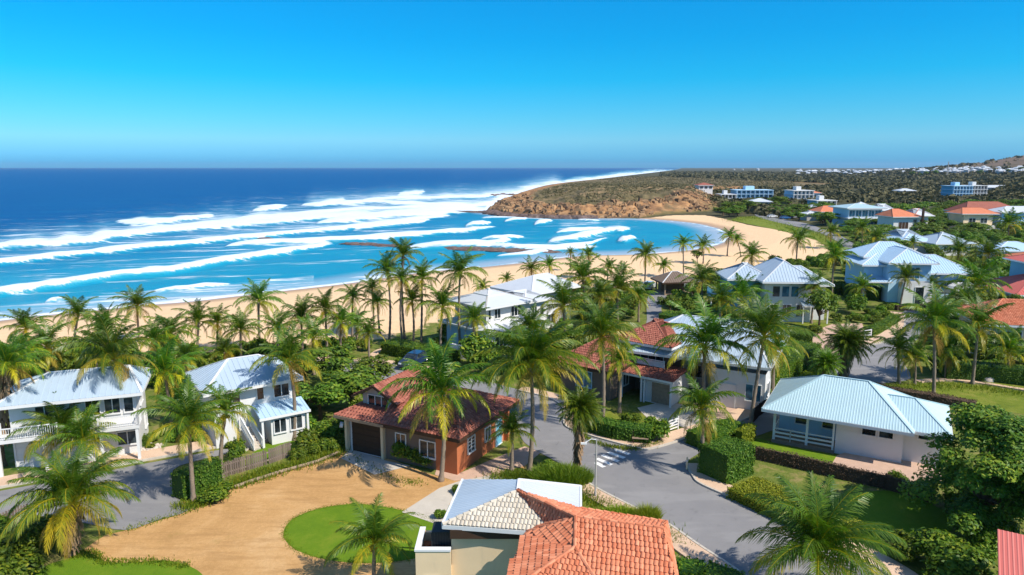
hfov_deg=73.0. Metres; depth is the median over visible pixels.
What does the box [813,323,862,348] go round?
court drive
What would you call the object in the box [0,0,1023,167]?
sky
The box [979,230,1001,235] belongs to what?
leafy tree
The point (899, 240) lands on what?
leafy tree
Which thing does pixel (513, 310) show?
window
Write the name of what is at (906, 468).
brick patio
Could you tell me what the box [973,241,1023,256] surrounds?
white roof house
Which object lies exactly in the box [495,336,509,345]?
window
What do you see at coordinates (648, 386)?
door
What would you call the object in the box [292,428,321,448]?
shrub
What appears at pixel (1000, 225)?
leafy tree
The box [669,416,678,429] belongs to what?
garden gate
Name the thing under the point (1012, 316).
red roof house
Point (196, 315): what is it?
palm tree
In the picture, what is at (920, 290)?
door
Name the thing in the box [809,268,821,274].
shrub
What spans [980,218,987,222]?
window
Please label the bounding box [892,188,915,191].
distant building
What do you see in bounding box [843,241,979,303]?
blue villa
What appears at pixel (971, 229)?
leafy tree
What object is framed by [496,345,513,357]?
shrub
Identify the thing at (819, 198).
apartment block
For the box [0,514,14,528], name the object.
shrub
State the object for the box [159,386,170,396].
shrub
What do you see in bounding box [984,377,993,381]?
boulder
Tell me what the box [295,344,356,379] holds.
leafy tree
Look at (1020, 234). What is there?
leafy tree
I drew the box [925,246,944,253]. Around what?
shrub
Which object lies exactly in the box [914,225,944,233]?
leafy tree
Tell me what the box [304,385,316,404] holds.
shrub
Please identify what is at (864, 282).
palm tree
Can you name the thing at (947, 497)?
shrub
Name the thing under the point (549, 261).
palm tree
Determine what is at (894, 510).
shaded lawn
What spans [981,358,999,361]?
shrub
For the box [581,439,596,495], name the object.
street lamp
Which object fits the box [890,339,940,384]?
palm tree
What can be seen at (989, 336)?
shrub
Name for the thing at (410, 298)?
palm tree
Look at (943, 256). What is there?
shrub
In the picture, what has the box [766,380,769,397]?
window
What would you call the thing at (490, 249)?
rock reef
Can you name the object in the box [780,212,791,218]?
leafy tree
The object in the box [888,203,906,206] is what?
leafy tree
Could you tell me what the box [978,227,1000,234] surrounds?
leafy tree
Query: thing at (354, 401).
shrub
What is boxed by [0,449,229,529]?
side street
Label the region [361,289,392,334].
palm tree
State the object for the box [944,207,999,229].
orange flat house
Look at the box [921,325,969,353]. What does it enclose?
shrub
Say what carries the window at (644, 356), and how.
in the cottage
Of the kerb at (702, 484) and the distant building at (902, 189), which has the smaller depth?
the kerb at (702, 484)
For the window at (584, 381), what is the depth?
67.37 m
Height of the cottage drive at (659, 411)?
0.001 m
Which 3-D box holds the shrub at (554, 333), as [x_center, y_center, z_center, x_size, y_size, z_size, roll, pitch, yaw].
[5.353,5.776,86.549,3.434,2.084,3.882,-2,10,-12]
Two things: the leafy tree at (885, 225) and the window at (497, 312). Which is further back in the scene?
the leafy tree at (885, 225)
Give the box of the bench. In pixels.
[632,431,648,443]
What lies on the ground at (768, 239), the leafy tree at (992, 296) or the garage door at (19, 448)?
the leafy tree at (992, 296)
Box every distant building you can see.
[694,182,714,193]
[749,198,772,203]
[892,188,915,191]
[988,185,1002,189]
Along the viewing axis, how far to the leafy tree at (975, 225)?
218.16 m
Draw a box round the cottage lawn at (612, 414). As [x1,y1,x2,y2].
[600,410,683,430]
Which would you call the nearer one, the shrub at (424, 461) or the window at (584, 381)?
the shrub at (424, 461)
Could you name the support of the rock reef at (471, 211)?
in the sea
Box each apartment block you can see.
[716,190,736,198]
[730,186,772,197]
[784,186,814,198]
[806,195,837,204]
[940,182,972,195]
[966,182,988,194]
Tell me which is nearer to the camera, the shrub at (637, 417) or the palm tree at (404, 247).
the shrub at (637, 417)
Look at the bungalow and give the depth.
53.52 m
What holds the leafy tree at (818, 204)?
on the ground at (768, 239)
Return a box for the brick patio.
[833,453,940,480]
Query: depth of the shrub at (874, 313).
101.88 m
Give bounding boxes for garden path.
[370,348,380,357]
[916,378,1023,388]
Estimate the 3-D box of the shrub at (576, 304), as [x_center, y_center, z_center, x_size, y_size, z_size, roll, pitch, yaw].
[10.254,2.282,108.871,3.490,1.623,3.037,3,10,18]
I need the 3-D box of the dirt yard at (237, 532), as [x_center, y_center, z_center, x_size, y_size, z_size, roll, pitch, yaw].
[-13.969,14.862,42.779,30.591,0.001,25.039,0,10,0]
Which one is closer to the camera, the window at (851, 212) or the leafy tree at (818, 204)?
the window at (851, 212)
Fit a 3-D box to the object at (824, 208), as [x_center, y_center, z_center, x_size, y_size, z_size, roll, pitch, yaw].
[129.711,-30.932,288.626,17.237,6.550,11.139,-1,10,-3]
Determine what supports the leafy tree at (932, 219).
on the ground at (768, 239)
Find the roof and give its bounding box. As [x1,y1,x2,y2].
[997,529,1023,574]
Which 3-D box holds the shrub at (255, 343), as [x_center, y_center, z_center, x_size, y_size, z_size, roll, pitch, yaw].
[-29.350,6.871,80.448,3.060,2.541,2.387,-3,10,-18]
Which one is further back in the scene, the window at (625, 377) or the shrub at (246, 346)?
the shrub at (246, 346)
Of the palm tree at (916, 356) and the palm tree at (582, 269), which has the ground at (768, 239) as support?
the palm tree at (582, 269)
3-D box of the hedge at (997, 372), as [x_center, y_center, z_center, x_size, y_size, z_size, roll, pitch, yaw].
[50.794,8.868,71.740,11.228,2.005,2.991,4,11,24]
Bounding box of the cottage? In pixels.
[558,318,688,407]
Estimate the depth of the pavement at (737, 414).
58.50 m
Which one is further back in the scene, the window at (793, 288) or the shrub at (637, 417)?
the window at (793, 288)
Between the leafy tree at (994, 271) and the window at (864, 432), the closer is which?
the window at (864, 432)
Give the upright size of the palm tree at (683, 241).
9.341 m
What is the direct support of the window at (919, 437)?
in the bungalow
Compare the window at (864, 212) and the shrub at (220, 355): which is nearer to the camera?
the shrub at (220, 355)
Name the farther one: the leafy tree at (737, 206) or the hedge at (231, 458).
the leafy tree at (737, 206)
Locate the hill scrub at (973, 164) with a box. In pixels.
[929,155,1023,168]
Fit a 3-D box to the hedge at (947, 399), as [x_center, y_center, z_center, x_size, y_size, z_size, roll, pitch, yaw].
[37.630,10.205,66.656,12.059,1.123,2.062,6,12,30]
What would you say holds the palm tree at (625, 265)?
on the ground at (768, 239)
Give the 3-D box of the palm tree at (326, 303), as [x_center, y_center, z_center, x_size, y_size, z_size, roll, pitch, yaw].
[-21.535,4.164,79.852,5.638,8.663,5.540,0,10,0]
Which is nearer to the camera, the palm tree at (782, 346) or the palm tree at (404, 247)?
the palm tree at (782, 346)
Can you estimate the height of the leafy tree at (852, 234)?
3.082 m
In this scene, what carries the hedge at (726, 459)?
on the ground at (768, 239)
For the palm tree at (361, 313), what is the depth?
84.90 m
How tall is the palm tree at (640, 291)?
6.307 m
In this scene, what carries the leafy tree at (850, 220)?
on the ground at (768, 239)
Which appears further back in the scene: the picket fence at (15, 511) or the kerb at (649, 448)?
the kerb at (649, 448)
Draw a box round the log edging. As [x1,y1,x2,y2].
[234,451,339,487]
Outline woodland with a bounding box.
[659,165,1023,216]
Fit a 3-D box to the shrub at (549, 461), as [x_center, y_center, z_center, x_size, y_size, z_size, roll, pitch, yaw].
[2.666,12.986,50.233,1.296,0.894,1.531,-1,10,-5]
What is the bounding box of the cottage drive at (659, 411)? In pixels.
[638,403,708,426]
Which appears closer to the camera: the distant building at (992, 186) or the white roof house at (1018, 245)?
the white roof house at (1018, 245)
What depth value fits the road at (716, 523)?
49.51 m
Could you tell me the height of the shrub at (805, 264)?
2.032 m
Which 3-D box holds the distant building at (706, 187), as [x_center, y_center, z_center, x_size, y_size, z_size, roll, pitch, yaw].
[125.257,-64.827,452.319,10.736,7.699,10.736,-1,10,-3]
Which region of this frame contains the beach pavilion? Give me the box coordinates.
[650,271,698,294]
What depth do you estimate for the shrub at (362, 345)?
83.67 m
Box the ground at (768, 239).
[0,155,1023,574]
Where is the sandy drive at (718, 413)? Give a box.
[706,394,735,416]
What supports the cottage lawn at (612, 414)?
on the ground at (768, 239)
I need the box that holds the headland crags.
[488,186,716,217]
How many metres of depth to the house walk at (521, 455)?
51.69 m
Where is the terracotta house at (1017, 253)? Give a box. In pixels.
[998,252,1023,264]
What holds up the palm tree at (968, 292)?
on the ground at (768, 239)
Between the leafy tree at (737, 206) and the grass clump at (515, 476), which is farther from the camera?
the leafy tree at (737, 206)
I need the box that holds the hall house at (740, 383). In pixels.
[617,314,789,409]
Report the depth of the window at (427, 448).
50.98 m
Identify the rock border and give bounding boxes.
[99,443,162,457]
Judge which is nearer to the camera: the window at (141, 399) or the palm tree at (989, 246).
the window at (141, 399)
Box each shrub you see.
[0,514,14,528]
[0,516,58,548]
[0,532,47,574]
[19,355,44,375]
[37,514,61,522]
[38,353,53,365]
[54,351,76,361]
[54,356,78,370]
[80,354,109,368]
[122,345,140,354]
[144,443,155,447]
[148,365,160,384]
[150,430,160,441]
[151,342,167,352]
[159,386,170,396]
[160,377,175,389]
[165,432,181,440]
[169,375,198,397]
[178,341,199,354]
[183,433,197,441]
[195,354,215,367]
[196,481,232,504]
[204,357,223,365]
[211,350,233,357]
[226,436,247,457]
[232,349,239,356]
[242,341,252,353]
[246,337,268,354]
[288,446,306,458]
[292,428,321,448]
[294,368,306,382]
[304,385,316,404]
[305,440,320,454]
[306,413,318,430]
[313,417,344,439]
[317,337,338,354]
[318,436,339,450]
[335,432,344,445]
[337,336,356,351]
[347,398,362,406]
[356,338,372,349]
[390,440,421,462]
[418,456,432,466]
[431,337,438,344]
[433,509,446,517]
[436,323,446,336]
[451,484,458,493]
[457,332,500,362]
[477,352,506,374]
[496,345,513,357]
[540,459,556,468]
[546,324,563,338]
[550,333,583,349]
[558,318,572,329]
[571,297,585,306]
[574,314,587,320]
[585,292,612,303]
[586,298,607,314]
[611,291,625,302]
[613,313,625,319]
[619,303,628,310]
[620,412,642,421]
[623,298,637,307]
[624,309,634,316]
[642,415,670,438]
[672,290,694,301]
[678,299,703,310]
[768,254,781,259]
[795,260,810,267]
[805,255,816,261]
[807,324,825,333]
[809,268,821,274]
[810,257,824,267]
[829,313,842,318]
[830,279,844,284]
[831,318,842,321]
[834,283,841,292]
[840,265,845,275]
[844,291,868,310]
[852,314,865,321]
[863,308,874,312]
[868,310,882,315]
[868,316,880,322]
[875,306,886,310]
[878,303,893,309]
[882,311,890,316]
[885,529,927,561]
[888,469,907,480]
[908,527,997,574]
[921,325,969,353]
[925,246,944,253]
[926,350,964,367]
[931,312,958,325]
[935,252,946,258]
[939,491,958,506]
[955,519,1004,560]
[962,329,990,351]
[970,345,1005,360]
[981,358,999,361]
[986,332,1010,338]
[989,336,1023,356]
[995,500,1021,519]
[1017,348,1023,364]
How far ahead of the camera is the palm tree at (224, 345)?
73.62 m
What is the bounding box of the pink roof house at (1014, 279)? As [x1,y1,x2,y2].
[983,254,1023,297]
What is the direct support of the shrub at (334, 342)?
on the ground at (768, 239)
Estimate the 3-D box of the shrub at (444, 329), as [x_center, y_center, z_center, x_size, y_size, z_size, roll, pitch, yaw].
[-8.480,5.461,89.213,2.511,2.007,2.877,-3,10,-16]
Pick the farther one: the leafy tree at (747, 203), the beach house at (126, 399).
the leafy tree at (747, 203)
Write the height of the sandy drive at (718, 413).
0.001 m
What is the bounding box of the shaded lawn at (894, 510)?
[848,490,955,539]
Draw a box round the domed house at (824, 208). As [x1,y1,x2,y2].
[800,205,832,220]
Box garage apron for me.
[342,449,409,473]
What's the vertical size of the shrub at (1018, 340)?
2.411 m
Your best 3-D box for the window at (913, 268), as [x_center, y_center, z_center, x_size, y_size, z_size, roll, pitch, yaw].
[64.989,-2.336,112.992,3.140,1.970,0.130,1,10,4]
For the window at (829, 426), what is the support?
in the bungalow
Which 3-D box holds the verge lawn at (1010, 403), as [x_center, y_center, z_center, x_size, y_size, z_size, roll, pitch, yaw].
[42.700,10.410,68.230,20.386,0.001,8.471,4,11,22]
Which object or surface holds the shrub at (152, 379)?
on the ground at (768, 239)
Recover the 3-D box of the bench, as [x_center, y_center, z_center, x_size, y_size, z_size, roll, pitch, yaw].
[10.309,12.071,55.597,1.300,0.870,0.470,1,10,8]
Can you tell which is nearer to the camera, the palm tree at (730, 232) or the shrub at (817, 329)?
the shrub at (817, 329)
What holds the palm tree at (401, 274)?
on the ground at (768, 239)
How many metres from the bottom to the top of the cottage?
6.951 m
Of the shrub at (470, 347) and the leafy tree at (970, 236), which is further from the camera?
the leafy tree at (970, 236)
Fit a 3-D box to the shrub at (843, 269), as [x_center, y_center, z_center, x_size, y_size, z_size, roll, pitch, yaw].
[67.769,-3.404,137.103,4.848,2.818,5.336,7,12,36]
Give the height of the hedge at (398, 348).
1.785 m
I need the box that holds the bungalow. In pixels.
[761,374,952,467]
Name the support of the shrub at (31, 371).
on the ground at (768, 239)
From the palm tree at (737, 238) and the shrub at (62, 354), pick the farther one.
the palm tree at (737, 238)
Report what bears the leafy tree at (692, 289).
on the ground at (768, 239)
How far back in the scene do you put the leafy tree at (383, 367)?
68.09 m
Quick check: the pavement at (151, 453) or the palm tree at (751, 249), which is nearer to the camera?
the pavement at (151, 453)
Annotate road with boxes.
[324,288,987,574]
[755,214,854,249]
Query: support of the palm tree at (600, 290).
on the ground at (768, 239)
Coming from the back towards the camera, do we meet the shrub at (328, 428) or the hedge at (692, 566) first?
the shrub at (328, 428)
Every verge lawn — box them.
[890,383,1023,413]
[975,380,1023,387]
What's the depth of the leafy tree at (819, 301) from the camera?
93.59 m
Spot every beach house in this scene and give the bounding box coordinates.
[0,364,152,476]
[185,354,310,450]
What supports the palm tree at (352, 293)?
on the ground at (768, 239)
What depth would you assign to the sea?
260.54 m
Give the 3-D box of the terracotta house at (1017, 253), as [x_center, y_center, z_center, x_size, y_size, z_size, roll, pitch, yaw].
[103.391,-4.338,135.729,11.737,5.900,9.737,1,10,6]
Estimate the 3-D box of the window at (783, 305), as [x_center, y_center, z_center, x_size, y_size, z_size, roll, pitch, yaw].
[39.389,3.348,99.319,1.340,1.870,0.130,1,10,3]
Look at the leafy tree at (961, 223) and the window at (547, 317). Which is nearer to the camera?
the window at (547, 317)
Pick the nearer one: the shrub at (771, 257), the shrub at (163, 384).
the shrub at (163, 384)
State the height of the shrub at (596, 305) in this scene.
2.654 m
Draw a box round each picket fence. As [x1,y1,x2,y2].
[0,504,27,523]
[223,442,291,476]
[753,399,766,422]
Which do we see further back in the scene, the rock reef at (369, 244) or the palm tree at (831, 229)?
the rock reef at (369, 244)
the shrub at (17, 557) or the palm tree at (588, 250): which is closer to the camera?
the shrub at (17, 557)
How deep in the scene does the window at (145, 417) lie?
57.15 m
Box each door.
[14,441,52,467]
[351,422,380,457]
[495,418,502,446]
[645,380,651,401]
[650,381,669,405]
[715,383,735,407]
[914,287,924,303]
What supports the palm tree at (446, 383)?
on the dirt yard at (237, 532)
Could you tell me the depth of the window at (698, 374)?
69.12 m
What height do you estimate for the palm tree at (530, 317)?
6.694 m
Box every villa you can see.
[414,478,678,574]
[439,288,550,358]
[490,273,580,329]
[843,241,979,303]
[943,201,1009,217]
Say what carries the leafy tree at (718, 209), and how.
on the ground at (768, 239)
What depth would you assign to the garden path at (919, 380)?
72.14 m
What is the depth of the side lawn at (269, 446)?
54.92 m
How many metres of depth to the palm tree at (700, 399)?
49.03 m
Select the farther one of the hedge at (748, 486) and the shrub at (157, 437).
the shrub at (157, 437)
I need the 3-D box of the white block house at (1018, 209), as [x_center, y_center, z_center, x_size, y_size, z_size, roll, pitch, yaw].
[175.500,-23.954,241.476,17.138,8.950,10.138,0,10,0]
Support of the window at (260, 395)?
in the beach house at (274, 416)
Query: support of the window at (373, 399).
in the garage house at (372, 427)
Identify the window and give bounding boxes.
[34,406,54,422]
[84,400,100,417]
[103,398,121,415]
[116,430,136,446]
[122,397,134,412]
[139,396,143,405]
[144,412,148,428]
[228,393,240,405]
[256,387,264,400]
[273,383,289,398]
[273,417,286,434]
[289,414,302,430]
[367,394,388,406]
[395,432,406,444]
[419,439,435,459]
[467,434,475,454]
[484,424,491,442]
[488,310,491,320]
[494,308,500,319]
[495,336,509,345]
[510,305,520,315]
[546,313,554,324]
[575,370,591,388]
[623,374,628,386]
[640,354,663,362]
[687,363,701,378]
[744,383,761,402]
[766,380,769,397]
[772,286,780,296]
[781,286,789,296]
[781,304,791,316]
[790,286,798,297]
[794,417,806,425]
[795,304,805,316]
[821,422,832,430]
[849,210,854,216]
[855,210,861,216]
[861,428,876,437]
[862,210,867,216]
[868,210,874,216]
[878,431,893,440]
[898,222,908,228]
[899,267,920,278]
[917,435,929,441]
[940,280,950,290]
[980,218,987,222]
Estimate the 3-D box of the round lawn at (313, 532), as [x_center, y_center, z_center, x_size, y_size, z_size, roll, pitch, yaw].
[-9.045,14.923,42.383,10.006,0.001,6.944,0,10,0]
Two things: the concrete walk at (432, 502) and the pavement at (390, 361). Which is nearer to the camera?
the concrete walk at (432, 502)
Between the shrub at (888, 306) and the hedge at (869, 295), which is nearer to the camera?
the shrub at (888, 306)
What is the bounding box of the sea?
[0,168,727,319]
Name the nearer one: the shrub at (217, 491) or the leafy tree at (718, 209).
the shrub at (217, 491)
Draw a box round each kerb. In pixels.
[0,446,215,488]
[518,389,748,449]
[589,483,740,571]
[685,463,886,574]
[839,312,905,357]
[921,380,1023,390]
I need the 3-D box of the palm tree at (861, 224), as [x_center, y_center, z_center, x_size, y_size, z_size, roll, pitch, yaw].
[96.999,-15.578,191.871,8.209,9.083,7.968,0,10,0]
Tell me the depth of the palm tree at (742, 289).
93.45 m
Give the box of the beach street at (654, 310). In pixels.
[646,279,699,322]
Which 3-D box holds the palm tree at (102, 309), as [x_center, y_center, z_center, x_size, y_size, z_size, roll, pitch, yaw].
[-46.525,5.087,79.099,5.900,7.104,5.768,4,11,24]
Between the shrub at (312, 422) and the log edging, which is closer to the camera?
the log edging
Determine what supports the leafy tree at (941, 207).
on the ground at (768, 239)
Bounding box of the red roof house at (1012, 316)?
[958,298,1023,352]
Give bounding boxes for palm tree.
[0,307,54,343]
[0,328,51,379]
[0,330,57,466]
[0,443,144,559]
[5,391,101,467]
[10,315,82,372]
[35,401,124,470]
[49,294,98,336]
[50,310,158,387]
[64,329,125,368]
[73,301,135,342]
[107,284,166,340]
[121,333,204,423]
[130,374,233,501]
[131,315,179,360]
[141,311,200,352]
[164,334,212,377]
[171,298,224,344]
[193,384,258,479]
[197,332,249,359]
[199,303,237,346]
[215,306,263,355]
[232,278,286,337]
[244,321,334,440]
[250,307,300,347]
[280,293,323,350]
[294,313,338,374]
[298,286,348,355]
[320,303,364,356]
[324,492,422,574]
[332,305,374,347]
[334,282,368,336]
[348,315,385,366]
[358,274,387,328]
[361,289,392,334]
[363,248,407,339]
[377,333,503,481]
[383,236,423,338]
[384,264,420,338]
[394,281,432,341]
[406,257,441,342]
[414,281,464,346]
[430,245,487,344]
[453,301,492,335]
[469,319,599,470]
[471,278,493,290]
[486,403,539,472]
[497,271,514,281]
[501,302,558,336]
[517,254,545,276]
[534,275,592,330]
[537,255,562,273]
[552,293,644,415]
[555,383,607,466]
[559,251,608,308]
[564,246,577,270]
[577,243,600,276]
[580,274,621,311]
[589,260,646,319]
[592,336,648,412]
[596,255,617,279]
[614,260,632,277]
[623,280,657,321]
[628,239,661,281]
[651,256,673,273]
[653,292,757,416]
[667,373,744,443]
[669,233,695,272]
[676,259,723,303]
[690,233,715,263]
[701,282,742,317]
[711,290,823,422]
[714,272,773,316]
[717,226,741,255]
[726,298,770,320]
[728,231,744,256]
[735,241,769,265]
[735,470,907,574]
[753,274,768,293]
[764,331,801,390]
[778,222,815,258]
[791,270,833,323]
[807,345,845,375]
[812,238,858,291]
[817,219,844,241]
[818,319,875,377]
[844,272,884,310]
[845,216,880,241]
[860,225,890,242]
[869,320,930,383]
[887,281,987,393]
[888,260,927,305]
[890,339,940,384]
[903,234,921,249]
[922,325,977,377]
[923,272,947,299]
[935,257,1011,297]
[936,234,978,262]
[940,279,992,304]
[944,291,1021,384]
[960,232,1019,270]
[977,324,1023,367]
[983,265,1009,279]
[990,207,1023,234]
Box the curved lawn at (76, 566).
[34,553,201,574]
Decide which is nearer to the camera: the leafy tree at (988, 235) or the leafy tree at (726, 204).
the leafy tree at (988, 235)
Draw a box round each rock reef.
[340,242,410,247]
[445,246,560,252]
[459,211,481,212]
[481,209,598,218]
[491,193,514,195]
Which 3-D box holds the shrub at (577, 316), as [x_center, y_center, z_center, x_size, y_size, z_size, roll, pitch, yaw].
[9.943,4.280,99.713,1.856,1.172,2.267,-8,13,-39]
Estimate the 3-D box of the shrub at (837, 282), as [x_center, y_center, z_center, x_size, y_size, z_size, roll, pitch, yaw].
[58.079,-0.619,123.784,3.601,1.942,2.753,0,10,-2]
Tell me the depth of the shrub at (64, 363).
73.95 m
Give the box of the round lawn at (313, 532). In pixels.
[283,504,432,562]
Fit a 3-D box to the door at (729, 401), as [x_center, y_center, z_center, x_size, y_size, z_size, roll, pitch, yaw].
[19.771,10.033,64.078,1.740,2.370,0.130,5,11,28]
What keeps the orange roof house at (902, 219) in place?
on the ground at (768, 239)
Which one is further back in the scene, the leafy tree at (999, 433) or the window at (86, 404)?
the window at (86, 404)
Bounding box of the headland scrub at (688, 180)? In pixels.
[534,176,794,205]
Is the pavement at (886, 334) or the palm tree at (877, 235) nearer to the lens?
the pavement at (886, 334)
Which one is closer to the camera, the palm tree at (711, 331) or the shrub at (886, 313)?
the palm tree at (711, 331)
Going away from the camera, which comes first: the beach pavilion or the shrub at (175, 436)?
the shrub at (175, 436)
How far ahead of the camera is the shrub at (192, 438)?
55.88 m
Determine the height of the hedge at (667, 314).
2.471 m
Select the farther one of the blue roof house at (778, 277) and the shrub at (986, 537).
the blue roof house at (778, 277)
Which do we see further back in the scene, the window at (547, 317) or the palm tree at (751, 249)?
the palm tree at (751, 249)
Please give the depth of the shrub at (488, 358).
73.47 m
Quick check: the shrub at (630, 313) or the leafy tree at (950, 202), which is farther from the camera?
the leafy tree at (950, 202)
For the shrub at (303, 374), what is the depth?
70.19 m
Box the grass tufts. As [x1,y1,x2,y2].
[65,215,1023,569]
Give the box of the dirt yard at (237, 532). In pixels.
[85,450,526,574]
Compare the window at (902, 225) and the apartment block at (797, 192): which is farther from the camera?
the apartment block at (797, 192)
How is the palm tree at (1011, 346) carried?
on the ground at (768, 239)
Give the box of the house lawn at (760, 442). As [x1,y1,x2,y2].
[749,438,836,462]
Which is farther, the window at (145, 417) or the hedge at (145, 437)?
the window at (145, 417)
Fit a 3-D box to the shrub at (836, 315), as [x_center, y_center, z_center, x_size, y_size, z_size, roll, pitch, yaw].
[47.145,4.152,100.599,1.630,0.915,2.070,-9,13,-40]
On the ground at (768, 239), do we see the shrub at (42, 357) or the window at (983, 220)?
the shrub at (42, 357)
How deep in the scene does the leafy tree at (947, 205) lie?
323.12 m
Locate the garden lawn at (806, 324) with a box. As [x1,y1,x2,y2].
[780,322,827,329]
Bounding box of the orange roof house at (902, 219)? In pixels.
[874,208,934,231]
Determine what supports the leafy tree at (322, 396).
on the ground at (768, 239)
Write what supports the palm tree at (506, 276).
on the ground at (768, 239)
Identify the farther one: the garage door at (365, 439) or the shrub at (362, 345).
the shrub at (362, 345)
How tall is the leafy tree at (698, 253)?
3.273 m
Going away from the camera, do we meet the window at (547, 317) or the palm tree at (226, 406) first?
the palm tree at (226, 406)
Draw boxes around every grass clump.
[500,468,528,478]
[525,459,603,484]
[602,503,635,514]
[631,501,664,518]
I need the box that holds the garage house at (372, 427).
[333,369,519,474]
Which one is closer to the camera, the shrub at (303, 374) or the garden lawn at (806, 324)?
the shrub at (303, 374)
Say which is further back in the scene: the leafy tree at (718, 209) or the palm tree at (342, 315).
the leafy tree at (718, 209)
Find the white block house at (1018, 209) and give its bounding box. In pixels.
[988,206,1023,231]
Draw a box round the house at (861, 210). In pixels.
[828,202,893,226]
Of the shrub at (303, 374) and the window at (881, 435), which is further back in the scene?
the shrub at (303, 374)
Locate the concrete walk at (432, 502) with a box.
[403,475,500,522]
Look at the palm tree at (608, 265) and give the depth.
132.27 m
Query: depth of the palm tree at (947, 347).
71.95 m
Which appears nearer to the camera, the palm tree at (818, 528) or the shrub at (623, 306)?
the palm tree at (818, 528)
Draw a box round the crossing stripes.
[597,449,630,466]
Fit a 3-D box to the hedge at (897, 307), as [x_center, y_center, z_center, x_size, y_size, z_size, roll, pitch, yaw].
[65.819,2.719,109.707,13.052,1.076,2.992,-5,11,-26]
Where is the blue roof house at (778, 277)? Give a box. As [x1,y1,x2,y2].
[707,257,834,323]
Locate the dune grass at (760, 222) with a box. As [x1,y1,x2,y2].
[734,216,843,250]
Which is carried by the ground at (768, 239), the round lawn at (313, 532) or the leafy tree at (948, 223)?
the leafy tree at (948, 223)
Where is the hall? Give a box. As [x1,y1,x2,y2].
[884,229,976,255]
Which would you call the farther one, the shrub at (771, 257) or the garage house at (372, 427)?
the shrub at (771, 257)
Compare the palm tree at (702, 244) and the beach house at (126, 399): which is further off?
the palm tree at (702, 244)
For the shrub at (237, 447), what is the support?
on the ground at (768, 239)
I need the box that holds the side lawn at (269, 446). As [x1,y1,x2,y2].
[247,441,299,463]
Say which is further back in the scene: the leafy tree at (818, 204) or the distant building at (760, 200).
the distant building at (760, 200)
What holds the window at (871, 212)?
in the house at (861, 210)
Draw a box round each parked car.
[398,349,427,367]
[643,280,655,289]
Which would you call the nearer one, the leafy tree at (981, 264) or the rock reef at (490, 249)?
the leafy tree at (981, 264)
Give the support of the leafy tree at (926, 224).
on the ground at (768, 239)
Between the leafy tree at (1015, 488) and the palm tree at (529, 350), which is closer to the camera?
the leafy tree at (1015, 488)
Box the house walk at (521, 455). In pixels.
[435,446,539,480]
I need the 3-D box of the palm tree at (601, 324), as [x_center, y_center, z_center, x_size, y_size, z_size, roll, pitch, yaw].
[7.224,6.306,58.498,7.419,11.797,7.449,4,11,20]
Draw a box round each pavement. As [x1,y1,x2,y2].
[0,439,214,485]
[318,357,456,373]
[520,387,749,447]
[582,484,733,568]
[688,463,917,574]
[834,311,903,351]
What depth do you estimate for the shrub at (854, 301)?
103.98 m
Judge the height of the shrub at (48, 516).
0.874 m
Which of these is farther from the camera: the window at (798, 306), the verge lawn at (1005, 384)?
the window at (798, 306)
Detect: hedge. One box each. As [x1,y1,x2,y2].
[142,433,150,446]
[169,456,224,500]
[223,454,239,473]
[380,338,460,365]
[393,357,401,364]
[547,369,560,382]
[585,414,653,443]
[659,306,736,319]
[676,554,745,574]
[684,416,746,447]
[696,434,756,483]
[726,476,865,534]
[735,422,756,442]
[752,444,937,502]
[770,366,818,393]
[771,340,821,389]
[783,330,812,341]
[841,283,881,300]
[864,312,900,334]
[877,383,976,408]
[894,297,948,310]
[938,360,1023,385]
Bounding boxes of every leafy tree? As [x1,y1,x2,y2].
[294,380,348,419]
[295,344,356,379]
[315,364,383,404]
[351,354,395,381]
[656,294,681,309]
[665,300,681,310]
[676,293,691,303]
[683,283,704,294]
[691,250,702,261]
[706,295,731,303]
[712,206,729,215]
[719,201,738,206]
[720,208,739,216]
[730,205,746,209]
[732,208,744,216]
[735,200,758,211]
[771,196,788,201]
[777,207,795,212]
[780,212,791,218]
[790,211,807,220]
[791,204,810,209]
[791,208,808,213]
[799,289,841,325]
[809,211,840,225]
[810,201,833,208]
[836,225,853,235]
[840,218,866,225]
[844,231,861,239]
[847,235,861,240]
[851,241,869,247]
[866,227,891,235]
[874,224,898,236]
[883,237,910,246]
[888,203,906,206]
[893,204,914,209]
[895,204,922,208]
[896,402,1023,535]
[909,226,926,232]
[912,220,940,226]
[914,203,929,207]
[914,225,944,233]
[915,243,937,252]
[917,201,936,208]
[919,231,932,235]
[928,207,943,212]
[928,216,947,221]
[930,205,948,208]
[933,204,954,206]
[934,220,958,230]
[941,200,957,204]
[947,227,981,233]
[948,287,989,304]
[949,230,971,238]
[956,222,982,225]
[960,222,990,228]
[964,235,986,252]
[971,232,1002,240]
[973,260,990,269]
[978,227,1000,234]
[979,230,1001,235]
[983,255,1010,270]
[985,269,1009,294]
[985,290,1004,300]
[988,199,1010,203]
[989,460,1023,505]
[997,223,1018,235]
[999,236,1023,242]
[1006,199,1023,204]
[1006,228,1023,234]
[1007,293,1023,298]
[1014,230,1023,239]
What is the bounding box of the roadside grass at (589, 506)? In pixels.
[524,477,678,553]
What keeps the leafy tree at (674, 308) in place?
on the ground at (768, 239)

